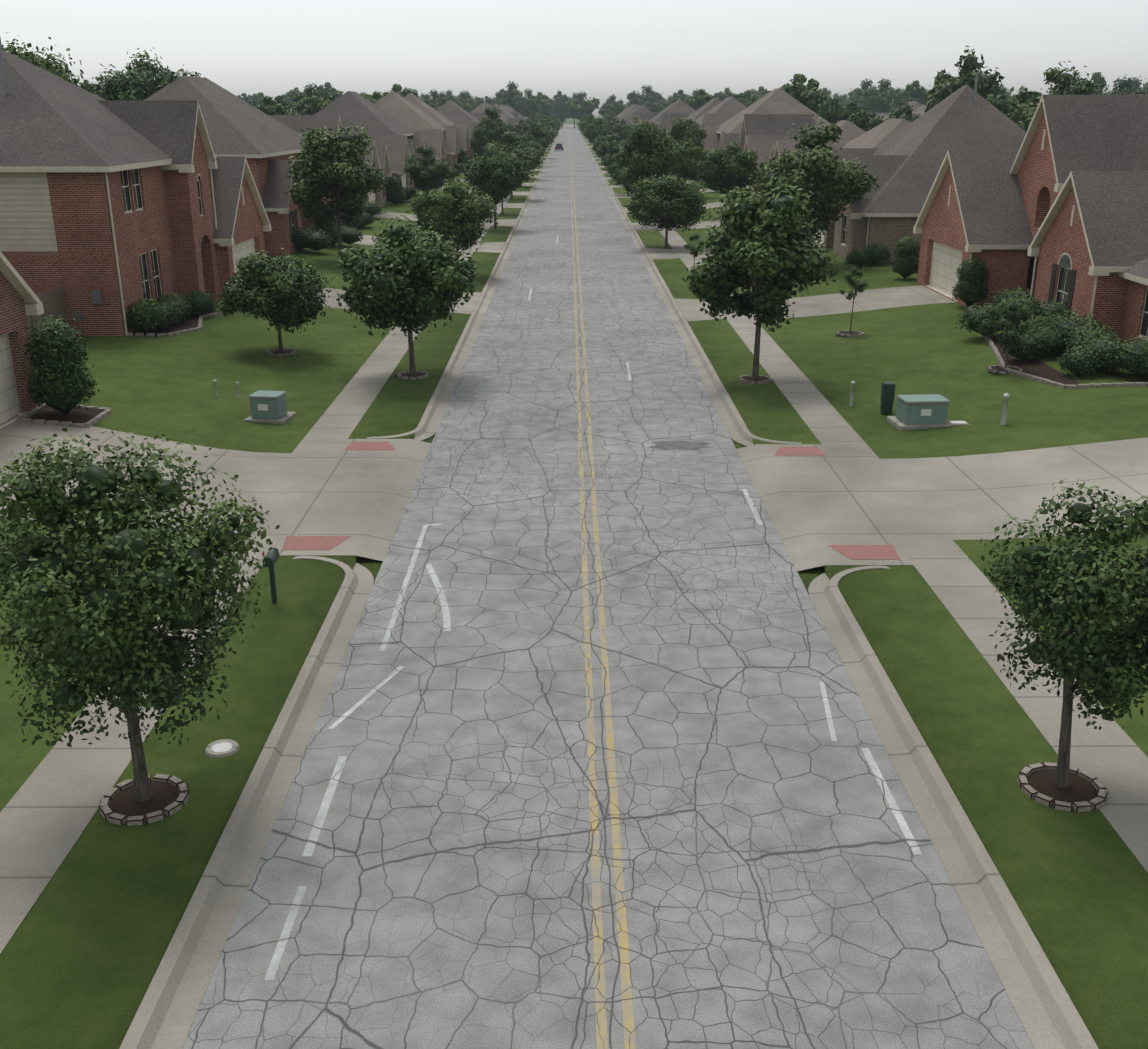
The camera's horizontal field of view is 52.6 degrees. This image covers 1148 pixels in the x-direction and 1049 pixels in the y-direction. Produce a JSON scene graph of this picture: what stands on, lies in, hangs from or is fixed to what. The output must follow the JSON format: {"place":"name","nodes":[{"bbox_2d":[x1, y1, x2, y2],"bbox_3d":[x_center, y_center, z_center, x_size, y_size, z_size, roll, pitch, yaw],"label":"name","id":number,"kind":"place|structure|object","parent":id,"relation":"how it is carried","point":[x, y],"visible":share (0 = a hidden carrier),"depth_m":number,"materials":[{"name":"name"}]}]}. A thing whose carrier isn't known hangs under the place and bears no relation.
{"place":"outdoors","nodes":[
{"label":"outdoors","id":0,"kind":"place"},
{"bbox_2d":[0,116,1147,1048],"bbox_3d":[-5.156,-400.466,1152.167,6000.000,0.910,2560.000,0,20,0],"label":"ground","id":1,"kind":"structure","parent":0,"point":[81,953],"depth_m":20.23,"materials":[{"name":"green plant"}]},
{"bbox_2d":[0,251,43,429],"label":"house","id":2,"kind":"structure","parent":1,"relation":"on","point":[19,300],"depth_m":32.14,"materials":[{"name":"red brick"}]},
{"bbox_2d":[2,32,84,88],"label":"tree","id":3,"kind":"object","parent":1,"relation":"on","point":[46,64],"visible":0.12,"depth_m":80.98,"materials":[{"name":"green plant"}]},
{"bbox_2d":[26,286,67,341],"bbox_3d":[-18.940,-6.094,38.216,0.140,1.950,10.650,0,20,0],"label":"fence","id":4,"kind":"object","parent":1,"relation":"on","point":[53,302],"visible":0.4,"depth_m":42.16,"materials":[{"name":"brown wood"}]},
{"bbox_2d":[17,403,111,427],"bbox_3d":[-14.362,-3.090,32.858,1.940,0.290,1.940,0,20,0],"label":"bed","id":5,"kind":"object","parent":1,"relation":"on","point":[80,417],"visible":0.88,"depth_m":32.73,"materials":[{"name":"stone"}]},
{"bbox_2d":[22,315,99,414],"bbox_3d":[-14.334,-4.425,32.357,1.951,2.867,1.971,1,20,4],"label":"columnar shrub","id":6,"kind":"object","parent":5,"relation":"on","point":[60,382],"visible":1,"depth_m":31.98,"materials":[{"name":"green plant"}]},
{"bbox_2d":[0,38,271,336],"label":"house","id":7,"kind":"structure","parent":1,"relation":"on","point":[110,210],"depth_m":44.13,"materials":[{"name":"red brick"}]},
{"bbox_2d":[0,427,279,801],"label":"tree","id":8,"kind":"object","parent":1,"relation":"on","point":[45,570],"visible":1,"depth_m":13.94,"materials":[{"name":"green plant"}]},
{"bbox_2d":[99,774,188,825],"bbox_3d":[-5.729,3.661,15.509,1.123,0.100,1.142,0,20,0],"label":"bed","id":9,"kind":"object","parent":1,"relation":"on","point":[119,804],"visible":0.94,"depth_m":15.40,"materials":[{"name":"stone"}]},
{"bbox_2d":[91,48,204,99],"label":"tree","id":10,"kind":"object","parent":1,"relation":"on","point":[138,82],"visible":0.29,"depth_m":105.38,"materials":[{"name":"green plant"}]},
{"bbox_2d":[127,309,222,336],"bbox_3d":[-16.060,-8.141,46.713,2.778,0.272,6.432,0,20,0],"label":"bed","id":11,"kind":"object","parent":1,"relation":"on","point":[192,323],"visible":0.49,"depth_m":45.62,"materials":[{"name":"stone"}]},
{"bbox_2d":[125,297,173,332],"bbox_3d":[-16.217,-7.953,44.154,1.830,1.380,1.801,5,20,14],"label":"shrub","id":12,"kind":"object","parent":11,"relation":"on","point":[145,315],"visible":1,"depth_m":43.76,"materials":[{"name":"green plant"}]},
{"bbox_2d":[153,291,194,327],"bbox_3d":[-16.091,-8.643,46.241,1.737,1.286,3.742,-2,20,-6],"label":"shrub","id":13,"kind":"object","parent":11,"relation":"on","point":[177,305],"visible":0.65,"depth_m":45.89,"materials":[{"name":"green plant"}]},
{"bbox_2d":[186,290,216,315],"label":"shrub","id":14,"kind":"object","parent":11,"relation":"on","point":[202,304],"visible":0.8,"depth_m":47.78,"materials":[{"name":"green plant"}]},
{"bbox_2d":[205,739,238,757],"bbox_3d":[-5.084,3.226,16.787,0.480,0.035,0.480,0,20,0],"label":"meter cover","id":15,"kind":"object","parent":1,"relation":"on","point":[222,748],"visible":1,"depth_m":16.76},
{"bbox_2d":[145,76,331,255],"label":"house","id":16,"kind":"structure","parent":1,"relation":"on","point":[266,145],"depth_m":67.86,"materials":[{"name":"red brick"}]},
{"bbox_2d":[244,390,296,424],"bbox_3d":[-9.063,-3.482,34.601,1.210,0.880,1.120,3,20,7],"label":"transformer","id":17,"kind":"object","parent":1,"relation":"on","point":[268,406],"visible":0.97,"depth_m":34.23,"materials":[{"name":"green"}]},
{"bbox_2d":[262,548,279,603],"bbox_3d":[-5.614,1.057,21.660,0.202,1.260,0.500,0,20,0],"label":"mailbox","id":18,"kind":"object","parent":1,"relation":"on","point":[270,559],"visible":0.91,"depth_m":21.54,"materials":[{"name":"green"}]},
{"bbox_2d":[217,247,333,351],"bbox_3d":[-10.908,-8.152,42.797,4.084,3.941,4.574,-1,20,-4],"label":"tree","id":19,"kind":"object","parent":1,"relation":"on","point":[295,287],"visible":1,"depth_m":41.61,"materials":[{"name":"green plant"}]},
{"bbox_2d":[254,96,300,114],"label":"tree","id":20,"kind":"object","parent":1,"relation":"on","point":[272,108],"visible":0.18,"depth_m":163.05,"materials":[{"name":"green plant"}]},
{"bbox_2d":[292,224,332,250],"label":"shrub row","id":21,"kind":"object","parent":1,"relation":"on","point":[312,240],"visible":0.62,"depth_m":69.51,"materials":[{"name":"green plant"}]},
{"bbox_2d":[291,89,334,114],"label":"tree","id":22,"kind":"object","parent":1,"relation":"on","point":[315,103],"visible":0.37,"depth_m":201.13,"materials":[{"name":"green plant"}]},
{"bbox_2d":[310,215,336,241],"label":"shrub row","id":23,"kind":"object","parent":1,"relation":"on","point":[328,226],"visible":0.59,"depth_m":72.47,"materials":[{"name":"green plant"}]},
{"bbox_2d":[269,115,381,225],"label":"house","id":24,"kind":"structure","parent":1,"relation":"on","point":[296,123],"depth_m":84.50,"materials":[{"name":"brown brick"}]},
{"bbox_2d":[305,225,363,244],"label":"shrub row","id":25,"kind":"object","parent":1,"relation":"on","point":[350,235],"visible":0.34,"depth_m":73.62,"materials":[{"name":"green plant"}]},
{"bbox_2d":[285,122,388,261],"bbox_3d":[-13.492,-18.899,66.538,5.721,7.894,6.440,-1,20,-3],"label":"yard tree","id":26,"kind":"object","parent":1,"relation":"on","point":[336,161],"visible":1,"depth_m":64.92,"materials":[{"name":"green plant"}]},
{"bbox_2d":[314,91,423,189],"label":"house","id":27,"kind":"structure","parent":1,"relation":"on","point":[350,107],"depth_m":119.24,"materials":[{"name":"grey brick"}]},
{"bbox_2d":[358,135,409,206],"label":"house","id":28,"kind":"structure","parent":1,"relation":"on","point":[392,151],"depth_m":110.14,"materials":[{"name":"beige brick"}]},
{"bbox_2d":[386,176,405,203],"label":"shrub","id":29,"kind":"object","parent":1,"relation":"on","point":[394,194],"visible":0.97,"depth_m":104.75,"materials":[{"name":"green plant"}]},
{"bbox_2d":[331,210,478,374],"bbox_3d":[-5.606,-7.673,39.437,5.238,5.692,5.757,11,22,27],"label":"tree","id":30,"kind":"object","parent":1,"relation":"on","point":[418,280],"visible":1,"depth_m":38.13,"materials":[{"name":"green plant"}]},
{"bbox_2d":[374,91,459,166],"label":"house","id":31,"kind":"structure","parent":1,"relation":"on","point":[397,106],"depth_m":154.28,"materials":[{"name":"beige brick"}]},
{"bbox_2d":[401,143,455,193],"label":"yard tree","id":32,"kind":"object","parent":1,"relation":"on","point":[427,171],"visible":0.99,"depth_m":108.80,"materials":[{"name":"green plant"}]},
{"bbox_2d":[412,129,446,162],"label":"house","id":33,"kind":"structure","parent":1,"relation":"on","point":[434,138],"depth_m":143.68,"materials":[{"name":"beige brick"}]},
{"bbox_2d":[403,93,469,156],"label":"house","id":34,"kind":"structure","parent":1,"relation":"on","point":[462,134],"depth_m":176.41,"materials":[{"name":"beige brick"}]},
{"bbox_2d":[409,175,500,260],"bbox_3d":[-6.442,-16.355,64.020,5.426,5.588,4.913,-6,21,-17],"label":"tree","id":35,"kind":"object","parent":1,"relation":"on","point":[470,210],"visible":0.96,"depth_m":62.60,"materials":[{"name":"green plant"}]},
{"bbox_2d":[436,100,479,122],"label":"roof","id":36,"kind":"structure","parent":1,"relation":"on","point":[452,111],"depth_m":221.52,"materials":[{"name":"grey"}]},
{"bbox_2d":[470,104,515,151],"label":"yard tree","id":37,"kind":"object","parent":1,"relation":"on","point":[486,131],"visible":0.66,"depth_m":162.90,"materials":[{"name":"green plant"}]},
{"bbox_2d":[460,143,526,228],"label":"tree","id":38,"kind":"object","parent":1,"relation":"on","point":[495,174],"visible":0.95,"depth_m":88.65,"materials":[{"name":"green plant"}]},
{"bbox_2d":[495,80,527,111],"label":"tree","id":39,"kind":"object","parent":1,"relation":"on","point":[510,94],"visible":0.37,"depth_m":548.50,"materials":[{"name":"green plant"}]},
{"bbox_2d":[482,128,543,198],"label":"street tree","id":40,"kind":"object","parent":1,"relation":"on","point":[531,158],"visible":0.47,"depth_m":120.16,"materials":[{"name":"green plant"}]},
{"bbox_2d":[513,87,540,118],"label":"tree","id":41,"kind":"object","parent":1,"relation":"on","point":[525,106],"visible":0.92,"depth_m":530.61,"materials":[{"name":"green plant"}]},
{"bbox_2d":[517,122,550,149],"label":"street tree","id":42,"kind":"object","parent":1,"relation":"on","point":[535,131],"visible":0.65,"depth_m":195.05,"materials":[{"name":"green plant"}]},
{"bbox_2d":[551,90,569,122],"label":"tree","id":43,"kind":"object","parent":1,"relation":"on","point":[559,98],"visible":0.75,"depth_m":664.93,"materials":[{"name":"green plant"}]},
{"bbox_2d":[0,191,1147,952],"bbox_3d":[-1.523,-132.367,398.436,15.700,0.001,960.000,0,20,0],"label":"sidewalks","id":44,"kind":"structure","parent":1,"relation":"on","point":[50,809],"depth_m":17.58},
{"bbox_2d":[566,91,599,119],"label":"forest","id":45,"kind":"object","parent":1,"relation":"on","point":[580,106],"visible":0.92,"depth_m":546.72,"materials":[{"name":"green plant"}]},
{"bbox_2d":[586,117,609,142],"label":"street tree","id":46,"kind":"object","parent":1,"relation":"on","point":[595,131],"visible":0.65,"depth_m":252.79,"materials":[{"name":"green plant"}]},
{"bbox_2d":[597,132,626,162],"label":"street tree","id":47,"kind":"object","parent":1,"relation":"on","point":[606,147],"visible":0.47,"depth_m":163.52,"materials":[{"name":"green plant"}]},
{"bbox_2d":[275,135,955,320],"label":"driveways","id":48,"kind":"structure","parent":1,"relation":"on","point":[865,300],"depth_m":55.36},
{"bbox_2d":[626,84,661,105],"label":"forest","id":49,"kind":"object","parent":1,"relation":"on","point":[635,98],"visible":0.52,"depth_m":585.72,"materials":[{"name":"green plant"}]},
{"bbox_2d":[615,118,680,224],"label":"street tree","id":50,"kind":"object","parent":1,"relation":"on","point":[644,160],"visible":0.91,"depth_m":91.33,"materials":[{"name":"green plant"}]},
{"bbox_2d":[624,173,710,247],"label":"tree","id":51,"kind":"object","parent":1,"relation":"on","point":[670,204],"visible":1,"depth_m":76.41,"materials":[{"name":"green plant"}]},
{"bbox_2d":[642,99,694,122],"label":"house","id":52,"kind":"structure","parent":1,"relation":"on","point":[679,106],"depth_m":252.49,"materials":[{"name":"beige brick"}]},
{"bbox_2d":[660,137,709,183],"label":"yard tree","id":53,"kind":"object","parent":1,"relation":"on","point":[690,155],"visible":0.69,"depth_m":115.31,"materials":[{"name":"green plant"}]},
{"bbox_2d":[668,116,707,152],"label":"yard tree","id":54,"kind":"object","parent":1,"relation":"on","point":[691,130],"visible":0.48,"depth_m":132.42,"materials":[{"name":"green plant"}]},
{"bbox_2d":[686,89,720,110],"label":"tree","id":55,"kind":"object","parent":1,"relation":"on","point":[703,98],"visible":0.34,"depth_m":319.31,"materials":[{"name":"green plant"}]},
{"bbox_2d":[700,114,735,139],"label":"house","id":56,"kind":"structure","parent":1,"relation":"on","point":[713,120],"depth_m":149.00,"materials":[{"name":"brown brick"}]},
{"bbox_2d":[694,97,746,127],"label":"house","id":57,"kind":"structure","parent":1,"relation":"on","point":[730,105],"depth_m":166.41,"materials":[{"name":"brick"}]},
{"bbox_2d":[695,139,761,195],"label":"yard tree","id":58,"kind":"object","parent":1,"relation":"on","point":[719,168],"visible":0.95,"depth_m":95.42,"materials":[{"name":"green plant"}]},
{"bbox_2d":[682,180,837,378],"bbox_3d":[6.349,-8.053,38.868,4.632,6.816,5.494,14,24,34],"label":"tree","id":59,"kind":"object","parent":1,"relation":"on","point":[758,236],"visible":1,"depth_m":37.66,"materials":[{"name":"green plant"}]},
{"bbox_2d":[701,88,831,152],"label":"house","id":60,"kind":"structure","parent":1,"relation":"on","point":[777,101],"depth_m":133.08,"materials":[{"name":"beige brick"}]},
{"bbox_2d":[719,114,817,156],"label":"house","id":61,"kind":"structure","parent":1,"relation":"on","point":[766,124],"depth_m":115.04,"materials":[{"name":"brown brick"}]},
{"bbox_2d":[768,73,831,115],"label":"tree","id":62,"kind":"object","parent":1,"relation":"on","point":[810,96],"visible":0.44,"depth_m":191.77,"materials":[{"name":"green plant"}]},
{"bbox_2d":[744,120,865,201],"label":"house","id":63,"kind":"structure","parent":1,"relation":"on","point":[763,145],"depth_m":105.75,"materials":[{"name":"red brick"}]},
{"bbox_2d":[749,117,878,240],"bbox_3d":[13.154,-18.081,64.011,7.166,8.233,6.642,6,20,16],"label":"yard tree","id":64,"kind":"object","parent":1,"relation":"on","point":[833,178],"visible":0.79,"depth_m":62.26,"materials":[{"name":"green plant"}]},
{"bbox_2d":[815,98,852,123],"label":"tree","id":65,"kind":"object","parent":1,"relation":"on","point":[833,113],"visible":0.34,"depth_m":182.01,"materials":[{"name":"green plant"}]},
{"bbox_2d":[771,118,909,164],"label":"house","id":66,"kind":"structure","parent":1,"relation":"on","point":[879,135],"depth_m":87.53,"materials":[{"name":"beige brick"}]},
{"bbox_2d":[831,101,872,131],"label":"tree","id":67,"kind":"object","parent":1,"relation":"on","point":[860,118],"visible":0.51,"depth_m":163.77,"materials":[{"name":"green plant"}]},
{"bbox_2d":[838,264,868,332],"bbox_3d":[11.239,-8.945,46.682,1.168,2.947,1.218,7,21,18],"label":"young tree","id":68,"kind":"object","parent":1,"relation":"on","point":[854,284],"visible":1,"depth_m":46.33,"materials":[{"name":"green plant"}]},
{"bbox_2d":[844,248,870,266],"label":"shrub","id":69,"kind":"object","parent":1,"relation":"on","point":[856,258],"visible":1,"depth_m":63.09,"materials":[{"name":"green plant"}]},
{"bbox_2d":[848,78,885,105],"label":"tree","id":70,"kind":"object","parent":1,"relation":"on","point":[856,97],"visible":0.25,"depth_m":492.98,"materials":[{"name":"green plant"}]},
{"bbox_2d":[862,241,890,264],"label":"shrub","id":71,"kind":"object","parent":1,"relation":"on","point":[877,253],"visible":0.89,"depth_m":63.51,"materials":[{"name":"green plant"}]},
{"bbox_2d":[861,78,898,112],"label":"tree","id":72,"kind":"object","parent":1,"relation":"on","point":[875,101],"visible":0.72,"depth_m":438.15,"materials":[{"name":"green plant"}]},
{"bbox_2d":[880,382,894,414],"bbox_3d":[9.477,-3.773,35.171,0.330,1.050,0.330,0,20,0],"label":"pedestal","id":73,"kind":"object","parent":1,"relation":"on","point":[887,396],"visible":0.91,"depth_m":35.02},
{"bbox_2d":[882,100,919,122],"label":"tree","id":74,"kind":"object","parent":1,"relation":"on","point":[906,111],"visible":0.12,"depth_m":156.93,"materials":[{"name":"green plant"}]},
{"bbox_2d":[890,234,920,277],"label":"tall shrub","id":75,"kind":"object","parent":1,"relation":"on","point":[906,262],"visible":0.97,"depth_m":57.97,"materials":[{"name":"green plant"}]},
{"bbox_2d":[886,80,928,107],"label":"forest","id":76,"kind":"object","parent":1,"relation":"on","point":[909,93],"visible":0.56,"depth_m":414.37,"materials":[{"name":"green plant"}]},
{"bbox_2d":[886,394,950,430],"bbox_3d":[10.130,-3.278,33.917,1.610,0.880,1.200,-1,20,-4],"label":"transformer","id":77,"kind":"object","parent":1,"relation":"on","point":[922,411],"visible":0.99,"depth_m":33.50,"materials":[{"name":"green"}]},
{"bbox_2d":[811,73,1026,261],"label":"house","id":78,"kind":"structure","parent":1,"relation":"on","point":[905,163],"depth_m":65.98,"materials":[{"name":"beige brick"}]},
{"bbox_2d":[924,45,1000,112],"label":"tree","id":79,"kind":"object","parent":1,"relation":"on","point":[944,84],"visible":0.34,"depth_m":140.02,"materials":[{"name":"green plant"}]},
{"bbox_2d":[952,255,991,305],"bbox_3d":[17.078,-10.450,49.840,1.714,2.179,1.696,3,20,8],"label":"tall shrub","id":80,"kind":"object","parent":1,"relation":"on","point":[969,289],"visible":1,"depth_m":49.46,"materials":[{"name":"green plant"}]},
{"bbox_2d":[946,66,1041,118],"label":"tree","id":81,"kind":"object","parent":1,"relation":"on","point":[1005,105],"visible":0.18,"depth_m":122.25,"materials":[{"name":"green plant"}]},
{"bbox_2d":[973,298,1033,367],"bbox_3d":[14.179,-6.222,38.513,1.722,2.580,2.069,2,20,6],"label":"ornamental tree","id":82,"kind":"object","parent":1,"relation":"on","point":[1009,337],"visible":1,"depth_m":38.25,"materials":[{"name":"green plant"}]},
{"bbox_2d":[913,95,1147,344],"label":"house","id":83,"kind":"structure","parent":1,"relation":"on","point":[1055,205],"depth_m":46.93,"materials":[{"name":"red brick"}]},
{"bbox_2d":[1008,61,1099,130],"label":"tree","id":84,"kind":"object","parent":1,"relation":"on","point":[1055,76],"visible":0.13,"depth_m":109.56,"materials":[{"name":"green plant"}]},
{"bbox_2d":[968,305,1147,388],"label":"bed","id":85,"kind":"object","parent":1,"relation":"on","point":[1032,368],"visible":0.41,"depth_m":38.11,"materials":[{"name":"stone"}]},
{"bbox_2d":[955,294,1071,334],"bbox_3d":[16.661,-7.865,43.575,4.766,1.556,2.212,-1,20,-3],"label":"shrub","id":86,"kind":"object","parent":85,"relation":"on","point":[973,315],"visible":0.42,"depth_m":43.20,"materials":[{"name":"green plant"}]},
{"bbox_2d":[990,286,1039,307],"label":"shrub","id":87,"kind":"object","parent":85,"relation":"on","point":[1010,294],"visible":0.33,"depth_m":47.20,"materials":[{"name":"green plant"}]},
{"bbox_2d":[1001,324,1068,359],"bbox_3d":[16.166,-6.330,40.068,3.466,1.132,1.609,-11,23,-29],"label":"shrub","id":88,"kind":"object","parent":85,"relation":"on","point":[1044,342],"visible":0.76,"depth_m":39.54,"materials":[{"name":"green plant"}]},
{"bbox_2d":[1032,310,1123,349],"bbox_3d":[17.449,-6.700,40.341,2.112,1.486,4.550,-2,20,-5],"label":"shrub","id":89,"kind":"object","parent":85,"relation":"on","point":[1069,326],"visible":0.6,"depth_m":39.95,"materials":[{"name":"green plant"}]},
{"bbox_2d":[1057,345,1103,374],"bbox_3d":[16.210,-5.252,37.211,1.369,0.992,1.347,16,25,39],"label":"shrub","id":90,"kind":"object","parent":85,"relation":"on","point":[1078,361],"visible":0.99,"depth_m":36.91,"materials":[{"name":"green plant"}]},
{"bbox_2d":[1064,327,1115,353],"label":"shrub","id":91,"kind":"object","parent":85,"relation":"on","point":[1079,341],"visible":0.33,"depth_m":38.14,"materials":[{"name":"green plant"}]},
{"bbox_2d":[1079,333,1147,377],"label":"shrub","id":92,"kind":"object","parent":85,"relation":"on","point":[1118,354],"visible":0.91,"depth_m":36.60,"materials":[{"name":"green plant"}]},
{"bbox_2d":[1021,74,1101,131],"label":"tree","id":93,"kind":"object","parent":1,"relation":"on","point":[1086,88],"visible":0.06,"depth_m":97.16,"materials":[{"name":"green plant"}]},
{"bbox_2d":[1017,762,1107,812],"bbox_3d":[6.629,3.558,15.795,1.131,0.103,1.142,0,20,0],"label":"ring","id":94,"kind":"object","parent":1,"relation":"on","point":[1084,791],"visible":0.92,"depth_m":15.70,"materials":[{"name":"stone"}]},
{"bbox_2d":[980,478,1147,787],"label":"tree","id":95,"kind":"object","parent":1,"relation":"on","point":[1089,652],"visible":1,"depth_m":14.34,"materials":[{"name":"green plant"}]},
{"bbox_2d":[1091,74,1146,94],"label":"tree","id":96,"kind":"object","parent":1,"relation":"on","point":[1125,86],"visible":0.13,"depth_m":273.56,"materials":[{"name":"green plant"}]},
{"bbox_2d":[0,415,1147,570],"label":"cross street","id":97,"kind":"structure","parent":0,"point":[815,506],"depth_m":28.26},
{"bbox_2d":[282,442,898,559],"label":"ada pads","id":98,"kind":"object","parent":97,"relation":"on","point":[852,552],"visible":1,"depth_m":24.80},
{"bbox_2d":[0,0,1147,115],"label":"sky","id":99,"kind":"structure","parent":0,"point":[600,49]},
{"bbox_2d":[182,124,1033,1048],"bbox_3d":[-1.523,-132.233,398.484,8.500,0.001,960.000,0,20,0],"label":"road asphalt","id":100,"kind":"structure","parent":0,"point":[784,888],"depth_m":16.36,"materials":[{"name":"asphalt"}]},
{"bbox_2d":[264,236,921,979],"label":"white lane markings","id":101,"kind":"object","parent":100,"relation":"on","point":[300,892],"visible":1,"depth_m":16.50,"materials":[{"name":"paint"}]},
{"bbox_2d":[569,128,635,1048],"bbox_3d":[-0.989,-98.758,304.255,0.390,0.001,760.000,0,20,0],"label":"lines","id":102,"kind":"object","parent":100,"relation":"on","point":[601,1018],"visible":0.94,"depth_m":16.38,"materials":[{"name":"yellow paint"}]},
{"bbox_2d":[119,124,1098,1048],"bbox_3d":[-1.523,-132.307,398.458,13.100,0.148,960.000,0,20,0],"label":"kerb gutter","id":103,"kind":"object","parent":100,"relation":"on","point":[1047,1012],"visible":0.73,"depth_m":15.45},
{"bbox_2d":[647,441,713,449],"bbox_3d":[2.960,-2.209,32.516,1.872,0.001,0.974,0,20,0],"label":"road patch","id":104,"kind":"object","parent":100,"relation":"on","point":[673,445],"visible":1,"depth_m":32.52,"materials":[{"name":"asphalt"}]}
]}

